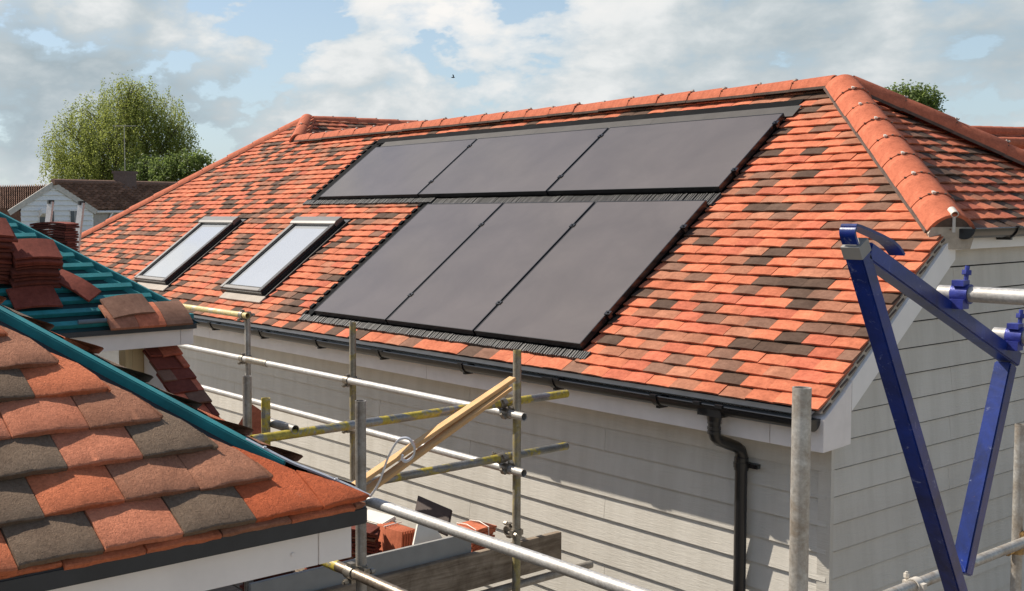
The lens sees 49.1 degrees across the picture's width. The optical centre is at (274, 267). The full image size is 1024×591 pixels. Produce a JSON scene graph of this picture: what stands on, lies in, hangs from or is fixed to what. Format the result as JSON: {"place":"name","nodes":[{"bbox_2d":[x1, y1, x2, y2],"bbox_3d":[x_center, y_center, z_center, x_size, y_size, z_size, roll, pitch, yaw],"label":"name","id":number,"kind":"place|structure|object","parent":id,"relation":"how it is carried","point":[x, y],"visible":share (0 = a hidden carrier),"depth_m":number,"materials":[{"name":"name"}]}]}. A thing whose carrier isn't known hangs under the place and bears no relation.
{"place":"outdoors","nodes":[
{"label":"outdoors","id":0,"kind":"place"},
{"bbox_2d":[0,296,415,590],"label":"porch roof","id":1,"kind":"structure","parent":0,"point":[114,476],"depth_m":2.15,"materials":[{"name":"tile"}]},
{"bbox_2d":[239,405,270,434],"bbox_3d":[-0.145,0.890,5.874,0.165,0.265,0.025,28,-6,41],"label":"roof tile","id":2,"kind":"object","parent":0,"point":[256,419],"visible":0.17,"depth_m":5.87,"materials":[{"name":"orange ceramic"}]},
{"bbox_2d":[366,510,396,524],"bbox_3d":[0.678,1.740,7.218,0.179,0.190,0.264,-3,4,-43],"label":"crumpled sheet","id":3,"kind":"object","parent":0,"point":[374,517],"visible":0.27,"depth_m":7.16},
{"bbox_2d":[0,0,1023,186],"label":"sky","id":4,"kind":"structure","parent":0,"point":[243,71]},
{"bbox_3d":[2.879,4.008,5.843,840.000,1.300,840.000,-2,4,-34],"label":"ground","id":5,"kind":"structure","parent":0,"visible":0},
{"bbox_2d":[0,184,46,221],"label":"house","id":6,"kind":"structure","parent":5,"relation":"on","point":[12,196],"depth_m":60.65,"materials":[{"name":"tile"}]},
{"bbox_2d":[44,200,84,250],"bbox_3d":[-2.216,1.293,10.358,0.457,3.883,0.754,2,4,39],"label":"ladder","id":7,"kind":"object","parent":5,"relation":"on","point":[79,215],"visible":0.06,"depth_m":10.38,"materials":[{"name":"white"}]},
{"bbox_2d":[8,125,176,234],"bbox_3d":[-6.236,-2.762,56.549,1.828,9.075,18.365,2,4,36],"label":"house","id":8,"kind":"structure","parent":5,"relation":"on","point":[121,191],"depth_m":51.97,"materials":[{"name":"white tile"}]},
{"bbox_2d":[38,208,54,221],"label":"window","id":9,"kind":"structure","parent":8,"relation":"in","point":[42,212],"depth_m":50.44,"materials":[{"name":"glass"}]},
{"bbox_2d":[69,209,76,222],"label":"window","id":10,"kind":"structure","parent":8,"relation":"in","point":[73,213],"depth_m":51.35,"materials":[{"name":"glass"}]},
{"bbox_2d":[0,212,219,417],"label":"porch roof","id":11,"kind":"structure","parent":5,"relation":"on","point":[156,353],"depth_m":6.01,"materials":[{"name":"teal wood"}]},
{"bbox_2d":[6,286,62,309],"bbox_3d":[-1.284,0.160,5.769,0.265,0.025,0.165,-2,39,-34],"label":"roof tile","id":12,"kind":"object","parent":11,"relation":"on","point":[25,297],"visible":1,"depth_m":5.75,"materials":[{"name":"red ceramic"}]},
{"bbox_2d":[22,284,60,287],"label":"roof tile","id":13,"kind":"object","parent":11,"relation":"on","point":[55,285],"visible":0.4,"depth_m":5.89,"materials":[{"name":"ceramic"}]},
{"bbox_2d":[8,275,58,287],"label":"roof tile","id":14,"kind":"object","parent":13,"relation":"on","point":[27,283],"visible":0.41,"depth_m":5.82,"materials":[{"name":"ceramic"}]},
{"bbox_2d":[13,276,60,281],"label":"roof tile","id":15,"kind":"object","parent":14,"relation":"on","point":[35,278],"visible":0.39,"depth_m":5.83,"materials":[{"name":"ceramic"}]},
{"bbox_2d":[9,271,58,278],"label":"roof tile","id":16,"kind":"object","parent":15,"relation":"on","point":[19,276],"visible":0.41,"depth_m":5.79,"materials":[{"name":"ceramic"}]},
{"bbox_2d":[10,264,59,275],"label":"roof tile","id":17,"kind":"object","parent":16,"relation":"on","point":[49,271],"visible":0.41,"depth_m":5.80,"materials":[{"name":"ceramic"}]},
{"bbox_2d":[11,259,62,270],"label":"roof tile","id":18,"kind":"object","parent":17,"relation":"on","point":[39,266],"visible":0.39,"depth_m":5.81,"materials":[{"name":"ceramic"}]},
{"bbox_2d":[12,259,62,267],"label":"roof tile","id":19,"kind":"object","parent":18,"relation":"on","point":[23,265],"visible":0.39,"depth_m":5.78,"materials":[{"name":"red ceramic"}]},
{"bbox_2d":[11,253,63,264],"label":"roof tile","id":20,"kind":"object","parent":19,"relation":"on","point":[40,260],"visible":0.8,"depth_m":5.78,"materials":[{"name":"red ceramic"}]},
{"bbox_2d":[11,238,62,260],"bbox_3d":[-1.298,-0.100,5.832,0.265,0.025,0.165,-2,38,-33],"label":"roof tile","id":21,"kind":"object","parent":20,"relation":"on","point":[27,248],"visible":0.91,"depth_m":5.82,"materials":[{"name":"red ceramic"}]},
{"bbox_2d":[58,269,100,301],"bbox_3d":[-1.105,0.094,5.974,0.265,0.025,0.128,28,32,11],"label":"roof tile","id":22,"kind":"object","parent":11,"relation":"on","point":[87,291],"visible":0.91,"depth_m":5.96,"materials":[{"name":"red ceramic"}]},
{"bbox_2d":[77,318,106,323],"bbox_3d":[-0.951,0.286,5.782,0.220,0.023,0.023,-2,4,-34],"label":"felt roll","id":23,"kind":"object","parent":11,"relation":"on","point":[91,321],"visible":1,"depth_m":5.76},
{"bbox_2d":[98,305,138,330],"bbox_3d":[-0.849,0.263,5.872,0.165,0.026,0.200,-2,39,-34],"label":"roof tile","id":24,"kind":"object","parent":11,"relation":"on","point":[126,322],"visible":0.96,"depth_m":5.83,"materials":[{"name":"ceramic"}]},
{"bbox_2d":[100,294,154,318],"bbox_3d":[-0.808,0.209,5.942,0.265,0.025,0.165,-7,41,-38],"label":"roof tile","id":25,"kind":"object","parent":24,"relation":"on","point":[120,306],"visible":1,"depth_m":5.92,"materials":[{"name":"brown ceramic"}]},
{"bbox_2d":[134,302,166,328],"bbox_3d":[-0.710,0.257,5.964,0.165,0.026,0.200,-2,39,-34],"label":"roof tile","id":26,"kind":"object","parent":11,"relation":"on","point":[155,319],"visible":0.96,"depth_m":5.92,"materials":[{"name":"orange ceramic"}]},
{"bbox_2d":[153,300,192,325],"bbox_3d":[-0.570,0.251,6.057,0.165,0.026,0.200,-2,39,-34],"label":"roof tile","id":27,"kind":"object","parent":11,"relation":"on","point":[175,313],"visible":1,"depth_m":6.04,"materials":[{"name":"brown ceramic"}]},
{"bbox_2d":[35,70,203,185],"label":"birch tree","id":28,"kind":"object","parent":5,"relation":"on","point":[92,149],"visible":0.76,"depth_m":65.25,"materials":[{"name":"green plant"}]},
{"bbox_2d":[117,147,215,181],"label":"shrubby tree","id":29,"kind":"object","parent":5,"relation":"on","point":[169,169],"visible":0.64,"depth_m":61.73,"materials":[{"name":"green plant"}]},
{"bbox_2d":[242,375,252,590],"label":"scaffold tube","id":30,"kind":"object","parent":5,"relation":"on","point":[247,398],"visible":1,"depth_m":5.64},
{"bbox_2d":[207,585,241,590],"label":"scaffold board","id":31,"kind":"object","parent":30,"relation":"on","point":[229,588],"depth_m":6.32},
{"bbox_2d":[245,318,250,375],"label":"scaffold tube","id":32,"kind":"object","parent":5,"relation":"on","point":[247,345],"visible":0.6,"depth_m":8.83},
{"bbox_2d":[237,353,251,364],"bbox_3d":[-0.241,0.745,8.843,0.146,0.091,0.091,-2,4,-34],"label":"scaffold coupler","id":33,"kind":"object","parent":32,"relation":"attached to","point":[241,355],"visible":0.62,"depth_m":8.82,"materials":[{"name":"metal"}]},
{"bbox_2d":[177,344,526,420],"bbox_3d":[-0.030,0.760,8.479,0.048,0.048,5.335,-2,4,-34],"label":"scaffold tube","id":34,"kind":"object","parent":33,"relation":"attached to","point":[517,415],"visible":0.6,"depth_m":7.45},
{"bbox_2d":[245,356,268,366],"bbox_3d":[-0.136,0.753,8.640,0.057,0.057,0.290,-2,4,-34],"label":"tube sleeve","id":35,"kind":"object","parent":34,"relation":"attached to","point":[254,360],"visible":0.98,"depth_m":8.62,"materials":[{"name":"metal"}]},
{"bbox_2d":[497,398,512,418],"bbox_3d":[1.355,0.831,6.376,0.081,0.122,0.144,-15,15,-78],"label":"scaffold coupler","id":36,"kind":"object","parent":34,"relation":"attached to","point":[504,410],"visible":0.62,"depth_m":6.35,"materials":[{"name":"metal"}]},
{"bbox_2d":[250,390,568,442],"bbox_3d":[0.846,0.823,6.051,2.310,0.048,0.048,-2,4,-34],"label":"scaffold tube","id":37,"kind":"object","parent":36,"relation":"attached to","point":[350,425],"visible":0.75,"depth_m":5.88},
{"bbox_2d":[270,418,298,433],"bbox_3d":[0.028,0.825,5.645,0.048,0.048,0.280,-2,4,-34],"label":"scaffold tube","id":38,"kind":"object","parent":37,"relation":"attached to","point":[278,424],"visible":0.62,"depth_m":5.60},
{"bbox_2d":[261,397,270,444],"bbox_3d":[-0.046,0.949,5.674,0.048,0.530,0.048,-2,4,-34],"label":"scaffold tube","id":39,"kind":"object","parent":38,"relation":"attached to","point":[265,416],"visible":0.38,"depth_m":5.64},
{"bbox_2d":[352,376,515,483],"bbox_3d":[0.880,0.907,5.963,1.232,0.499,0.050,-2,4,-34],"label":"timber batten","id":40,"kind":"object","parent":37,"relation":"on","point":[443,425],"visible":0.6,"depth_m":5.98,"materials":[{"name":"brown wood"}]},
{"bbox_2d":[366,386,512,493],"bbox_3d":[0.863,0.967,5.925,1.199,0.529,0.052,-2,4,-34],"label":"timber batten","id":41,"kind":"object","parent":37,"relation":"on","point":[421,451],"visible":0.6,"depth_m":5.93,"materials":[{"name":"brown wood"}]},
{"bbox_2d":[237,310,254,320],"bbox_3d":[-0.244,0.389,8.824,0.146,0.091,0.091,-2,4,-34],"label":"scaffold coupler","id":42,"kind":"object","parent":32,"relation":"attached to","point":[240,312],"visible":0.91,"depth_m":8.80,"materials":[{"name":"metal"}]},
{"bbox_2d":[183,304,249,318],"bbox_3d":[-0.864,0.344,9.710,0.048,0.048,2.330,-2,4,-34],"label":"scaffold tube","id":43,"kind":"object","parent":42,"relation":"attached to","point":[215,311],"visible":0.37,"depth_m":9.12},
{"bbox_2d":[349,322,355,480],"bbox_3d":[0.564,1.829,7.744,0.048,2.885,0.048,-2,4,-34],"label":"scaffold tube","id":44,"kind":"object","parent":5,"relation":"on","point":[352,351],"visible":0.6,"depth_m":7.67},
{"bbox_2d":[341,374,361,386],"bbox_3d":[0.536,0.801,7.674,0.146,0.091,0.091,-2,4,-34],"label":"scaffold coupler","id":45,"kind":"object","parent":44,"relation":"attached to","point":[344,380],"visible":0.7,"depth_m":7.65,"materials":[{"name":"metal"}]},
{"bbox_2d":[355,400,366,590],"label":"scaffold tube","id":46,"kind":"object","parent":5,"relation":"on","point":[360,472],"visible":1,"depth_m":4.69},
{"bbox_2d":[342,561,375,584],"bbox_3d":[0.357,1.330,4.715,0.151,0.091,0.091,-2,4,-34],"label":"scaffold coupler","id":47,"kind":"object","parent":46,"relation":"attached to","point":[348,568],"visible":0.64,"depth_m":4.69,"materials":[{"name":"metal"}]},
{"bbox_2d":[320,560,406,590],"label":"scaffold tube","id":48,"kind":"object","parent":47,"relation":"attached to","point":[369,580],"visible":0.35,"depth_m":4.59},
{"bbox_2d":[366,496,651,590],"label":"scaffold tube","id":49,"kind":"object","parent":46,"relation":"attached to","point":[581,574],"visible":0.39,"depth_m":4.03,"materials":[{"name":"metal"}]},
{"bbox_2d":[512,349,520,590],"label":"scaffold tube","id":50,"kind":"object","parent":5,"relation":"on","point":[516,502],"visible":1,"depth_m":6.37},
{"bbox_2d":[503,521,522,537],"bbox_3d":[1.418,1.571,6.434,0.091,0.091,0.151,-2,4,-34],"label":"scaffold coupler","id":51,"kind":"object","parent":50,"relation":"attached to","point":[509,531],"visible":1,"depth_m":6.42,"materials":[{"name":"metal"}]},
{"bbox_2d":[481,561,593,590],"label":"scaffold tube","id":52,"kind":"object","parent":50,"relation":"attached to","point":[536,579],"visible":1,"depth_m":6.60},
{"bbox_2d":[316,531,560,590],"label":"toe board","id":53,"kind":"object","parent":52,"relation":"on","point":[473,570],"visible":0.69,"depth_m":6.30,"materials":[{"name":"wood"}]},
{"bbox_2d":[249,536,470,590],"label":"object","id":54,"kind":"object","parent":53,"relation":"attached to","point":[317,578],"visible":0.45,"depth_m":5.99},
{"bbox_2d":[80,74,1023,590],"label":"house","id":55,"kind":"structure","parent":5,"relation":"on","point":[740,304],"depth_m":7.25,"materials":[{"name":"orange ceramic"}]},
{"bbox_2d":[134,216,246,291],"bbox_3d":[-1.039,-0.186,12.926,1.154,0.844,0.895,-2,4,-34],"label":"roof window","id":56,"kind":"structure","parent":55,"relation":"in","point":[203,238],"depth_m":12.84,"materials":[{"name":"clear glass"}]},
{"bbox_2d":[219,216,350,303],"bbox_3d":[0.082,-0.105,11.241,1.154,0.844,0.895,-2,4,-34],"label":"roof window","id":57,"kind":"structure","parent":55,"relation":"in","point":[274,264],"depth_m":11.15,"materials":[{"name":"clear glass"}]},
{"bbox_2d":[319,139,476,199],"bbox_3d":[1.308,-1.042,11.587,0.837,0.610,1.681,-2,4,-34],"label":"solar panel","id":58,"kind":"object","parent":55,"relation":"on","point":[403,171],"visible":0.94,"depth_m":11.51,"materials":[{"name":"black glass"}]},
{"bbox_2d":[314,203,502,323],"bbox_3d":[1.204,-0.075,9.606,1.373,0.989,1.025,-2,4,-34],"label":"solar panel","id":59,"kind":"object","parent":55,"relation":"attached to","point":[392,275],"visible":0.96,"depth_m":9.56,"materials":[{"name":"black glass"}]},
{"bbox_2d":[387,201,594,334],"bbox_3d":[1.765,-0.035,8.762,1.373,0.989,1.025,-2,4,-34],"label":"solar panel","id":60,"kind":"object","parent":55,"relation":"attached to","point":[472,281],"visible":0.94,"depth_m":8.71,"materials":[{"name":"black glass"}]},
{"bbox_2d":[418,128,608,197],"bbox_3d":[2.232,-0.976,10.198,0.837,0.610,1.681,-2,4,-34],"label":"solar panel","id":61,"kind":"object","parent":55,"relation":"attached to","point":[530,164],"visible":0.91,"depth_m":10.11,"materials":[{"name":"black glass"}]},
{"bbox_2d":[474,200,707,348],"bbox_3d":[2.326,0.005,7.918,1.373,0.989,1.025,-2,4,-34],"label":"solar panel","id":62,"kind":"object","parent":55,"relation":"attached to","point":[579,283],"visible":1,"depth_m":7.85,"materials":[{"name":"black glass"}]},
{"bbox_2d":[547,113,784,194],"bbox_3d":[3.156,-0.909,8.808,0.837,0.610,1.681,-2,4,-34],"label":"solar panel","id":63,"kind":"object","parent":55,"relation":"attached to","point":[710,155],"visible":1,"depth_m":8.70,"materials":[{"name":"black glass"}]},
{"bbox_2d":[693,401,759,590],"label":"downpipe","id":64,"kind":"object","parent":55,"relation":"attached to","point":[742,464],"visible":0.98,"depth_m":6.24,"materials":[{"name":"black plastic"}]},
{"bbox_2d":[789,386,811,590],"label":"scaffold tube","id":65,"kind":"object","parent":5,"relation":"on","point":[800,486],"visible":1,"depth_m":2.95,"materials":[{"name":"metal"}]},
{"bbox_2d":[885,79,948,112],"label":"round tree","id":66,"kind":"object","parent":5,"relation":"on","point":[919,95],"visible":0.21,"depth_m":69.45,"materials":[{"name":"green plant"}]},
{"bbox_2d":[972,126,1023,149],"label":"house","id":67,"kind":"structure","parent":5,"relation":"on","point":[1014,136],"depth_m":24.13,"materials":[{"name":"tile"}]},
{"bbox_2d":[1010,423,1023,590],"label":"scaffold tube","id":68,"kind":"object","parent":5,"relation":"on","point":[1017,525],"visible":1,"depth_m":5.39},
{"bbox_2d":[1006,531,1023,555],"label":"scaffold coupler","id":69,"kind":"object","parent":68,"relation":"attached to","point":[1020,551],"visible":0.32,"depth_m":5.39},
{"bbox_2d":[883,537,1023,590],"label":"scaffold tube","id":70,"kind":"object","parent":69,"relation":"attached to","point":[933,577],"visible":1,"depth_m":5.05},
{"bbox_2d":[902,571,926,590],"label":"scaffold coupler","id":71,"kind":"object","parent":70,"relation":"attached to","point":[921,584],"visible":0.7,"depth_m":4.73,"materials":[{"name":"metal"}]},
{"bbox_2d":[839,224,1021,590],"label":"loading gate","id":72,"kind":"structure","parent":70,"relation":"attached to","point":[868,262],"depth_m":3.30,"materials":[{"name":"metal"}]},
{"bbox_2d":[949,266,973,309],"bbox_3d":[2.121,0.060,3.328,0.081,0.131,0.048,-2,4,-34],"label":"scaffold coupler","id":73,"kind":"object","parent":72,"relation":"attached to","point":[958,294],"visible":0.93,"depth_m":3.31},
{"bbox_2d":[936,285,1023,304],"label":"scaffold tube","id":74,"kind":"object","parent":73,"relation":"attached to","point":[1010,296],"visible":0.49,"depth_m":3.24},
{"bbox_2d":[1004,310,1023,350],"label":"scaffold coupler","id":75,"kind":"object","parent":72,"relation":"attached to","point":[1012,335],"visible":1,"depth_m":3.53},
{"bbox_2d":[992,327,1023,343],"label":"scaffold tube","id":76,"kind":"object","parent":75,"relation":"attached to","point":[999,331],"visible":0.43,"depth_m":3.57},
{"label":"scaffold coupler","id":77,"kind":"object","parent":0,"visible":0},
{"bbox_2d":[201,385,526,476],"bbox_3d":[-0.027,1.090,8.497,0.048,0.048,5.335,-2,4,-34],"label":"scaffold tube","id":78,"kind":"object","parent":77,"relation":"attached to","point":[513,470],"visible":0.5,"depth_m":7.41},
{"bbox_2d":[492,452,512,474],"bbox_3d":[1.357,1.159,6.393,0.082,0.127,0.144,-15,15,-78],"label":"scaffold coupler","id":79,"kind":"object","parent":78,"relation":"attached to","point":[504,465],"visible":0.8,"depth_m":6.37,"materials":[{"name":"metal"}]},
{"bbox_2d":[349,442,568,485],"bbox_3d":[0.919,1.146,6.115,2.140,0.048,0.048,-2,4,-34],"label":"scaffold tube","id":80,"kind":"object","parent":79,"relation":"attached to","point":[450,467],"visible":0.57,"depth_m":6.22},
{"bbox_3d":[0.575,1.815,7.883,0.225,0.038,3.080,-2,4,-34],"label":"scaffold board","id":81,"kind":"object","parent":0,"visible":0},
{"bbox_2d":[415,496,451,535],"bbox_3d":[1.089,1.713,7.451,0.118,0.196,0.348,-3,4,-41],"label":"dark slab","id":82,"kind":"object","parent":81,"relation":"on","point":[430,508],"depth_m":7.46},
{"bbox_2d":[456,519,496,551],"bbox_3d":[1.246,1.725,6.786,0.207,0.247,0.290,2,4,43],"label":"tile pack","id":83,"kind":"object","parent":81,"relation":"on","point":[483,527],"visible":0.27,"depth_m":6.76,"materials":[{"name":"orange ceramic"}]},
{"bbox_3d":[0.188,1.831,7.627,0.225,0.038,3.080,-2,4,-34],"label":"scaffold board","id":84,"kind":"object","parent":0,"visible":0},
{"bbox_2d":[377,521,414,551],"bbox_3d":[0.784,1.756,6.987,0.165,0.184,0.272,-2,4,-34],"label":"tile pack","id":85,"kind":"object","parent":84,"relation":"on","point":[393,535],"visible":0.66,"depth_m":6.92,"materials":[{"name":"orange ceramic"}]},
{"bbox_3d":[-0.005,1.840,7.499,0.225,0.038,3.080,-2,4,-34],"label":"scaffold board","id":86,"kind":"object","parent":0,"visible":0},
{"bbox_2d":[412,524,441,544],"bbox_3d":[0.920,1.698,6.384,0.540,0.354,0.132,-2,4,-34],"label":"board offcut","id":87,"kind":"object","parent":86,"relation":"on","point":[422,534],"visible":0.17,"depth_m":6.40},
{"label":"roof tile","id":88,"kind":"object","parent":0,"visible":0},
{"bbox_2d":[0,252,11,257],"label":"roof tile","id":89,"kind":"object","parent":88,"relation":"on","point":[6,254],"visible":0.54,"depth_m":5.72,"materials":[{"name":"ceramic"}]},
{"label":"roof tile","id":90,"kind":"object","parent":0,"visible":0},
{"bbox_2d":[0,241,12,247],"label":"roof tile","id":91,"kind":"object","parent":90,"relation":"on","point":[6,244],"visible":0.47,"depth_m":5.68,"materials":[{"name":"ceramic"}]},
{"bbox_2d":[0,223,17,242],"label":"roof tile","id":92,"kind":"object","parent":91,"relation":"on","point":[7,239],"visible":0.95,"depth_m":5.70,"materials":[{"name":"red ceramic"}]},
{"bbox_2d":[0,217,13,237],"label":"roof tile","id":93,"kind":"object","parent":92,"relation":"on","point":[5,230],"visible":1,"depth_m":5.72,"materials":[{"name":"red ceramic"}]},
{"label":"roof tile","id":94,"kind":"object","parent":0,"visible":0},
{"bbox_2d":[61,243,76,245],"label":"roof tile","id":95,"kind":"object","parent":94,"relation":"on","point":[72,244],"visible":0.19,"depth_m":6.97,"materials":[{"name":"red ceramic"}]},
{"bbox_2d":[56,240,78,243],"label":"roof tile","id":96,"kind":"object","parent":95,"relation":"on","point":[66,242],"visible":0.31,"depth_m":6.91,"materials":[{"name":"red ceramic"}]},
{"bbox_2d":[50,237,76,240],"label":"roof tile","id":97,"kind":"object","parent":96,"relation":"on","point":[63,239],"visible":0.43,"depth_m":6.93,"materials":[{"name":"red ceramic"}]},
{"bbox_2d":[46,234,78,238],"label":"roof tile","id":98,"kind":"object","parent":97,"relation":"on","point":[61,236],"visible":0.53,"depth_m":6.91,"materials":[{"name":"ceramic"}]},
{"bbox_2d":[41,232,78,235],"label":"roof tile","id":99,"kind":"object","parent":98,"relation":"on","point":[62,234],"visible":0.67,"depth_m":6.92,"materials":[{"name":"red ceramic"}]},
{"bbox_2d":[36,229,77,232],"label":"roof tile","id":100,"kind":"object","parent":99,"relation":"on","point":[59,231],"visible":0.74,"depth_m":6.92,"materials":[{"name":"red ceramic"}]},
{"bbox_2d":[33,227,75,230],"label":"roof tile","id":101,"kind":"object","parent":100,"relation":"on","point":[57,228],"visible":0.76,"depth_m":6.92,"materials":[{"name":"ceramic"}]},
{"bbox_2d":[30,224,78,227],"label":"roof tile","id":102,"kind":"object","parent":101,"relation":"on","point":[57,225],"visible":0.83,"depth_m":6.93,"materials":[{"name":"ceramic"}]},
{"bbox_2d":[30,222,78,225],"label":"roof tile","id":103,"kind":"object","parent":102,"relation":"on","point":[58,223],"visible":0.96,"depth_m":6.93,"materials":[{"name":"red ceramic"}]},
{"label":"roof tile","id":104,"kind":"object","parent":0,"visible":0},
{"bbox_2d":[351,545,380,553],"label":"roof tile","id":105,"kind":"object","parent":104,"relation":"on","point":[369,551],"visible":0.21,"depth_m":6.86,"materials":[{"name":"red ceramic"}]},
{"bbox_2d":[353,541,380,550],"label":"roof tile","id":106,"kind":"object","parent":105,"relation":"on","point":[371,548],"visible":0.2,"depth_m":6.86,"materials":[{"name":"ceramic"}]},
{"bbox_2d":[351,539,377,547],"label":"roof tile","id":107,"kind":"object","parent":106,"relation":"on","point":[369,544],"visible":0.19,"depth_m":6.86,"materials":[{"name":"ceramic"}]},
{"bbox_2d":[351,539,376,543],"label":"roof tile","id":108,"kind":"object","parent":107,"relation":"on","point":[354,540],"visible":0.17,"depth_m":6.85,"materials":[{"name":"ceramic"}]},
{"bbox_2d":[351,536,375,541],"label":"roof tile","id":109,"kind":"object","parent":108,"relation":"on","point":[368,539],"visible":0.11,"depth_m":6.86,"materials":[{"name":"brown ceramic"}]},
{"bbox_2d":[351,530,379,538],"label":"roof tile","id":110,"kind":"object","parent":109,"relation":"on","point":[371,536],"visible":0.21,"depth_m":6.85,"materials":[{"name":"ceramic"}]},
{"bbox_2d":[351,529,379,535],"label":"roof tile","id":111,"kind":"object","parent":110,"relation":"on","point":[375,533],"visible":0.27,"depth_m":6.86,"materials":[{"name":"ceramic"}]},
{"bbox_2d":[351,523,379,534],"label":"roof tile","id":112,"kind":"object","parent":111,"relation":"on","point":[371,529],"visible":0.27,"depth_m":6.88,"materials":[{"name":"ceramic"}]},
{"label":"roof tile","id":113,"kind":"object","parent":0,"visible":0},
{"bbox_2d":[253,572,293,580],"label":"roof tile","id":114,"kind":"object","parent":113,"relation":"on","point":[281,574],"visible":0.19,"depth_m":6.06,"materials":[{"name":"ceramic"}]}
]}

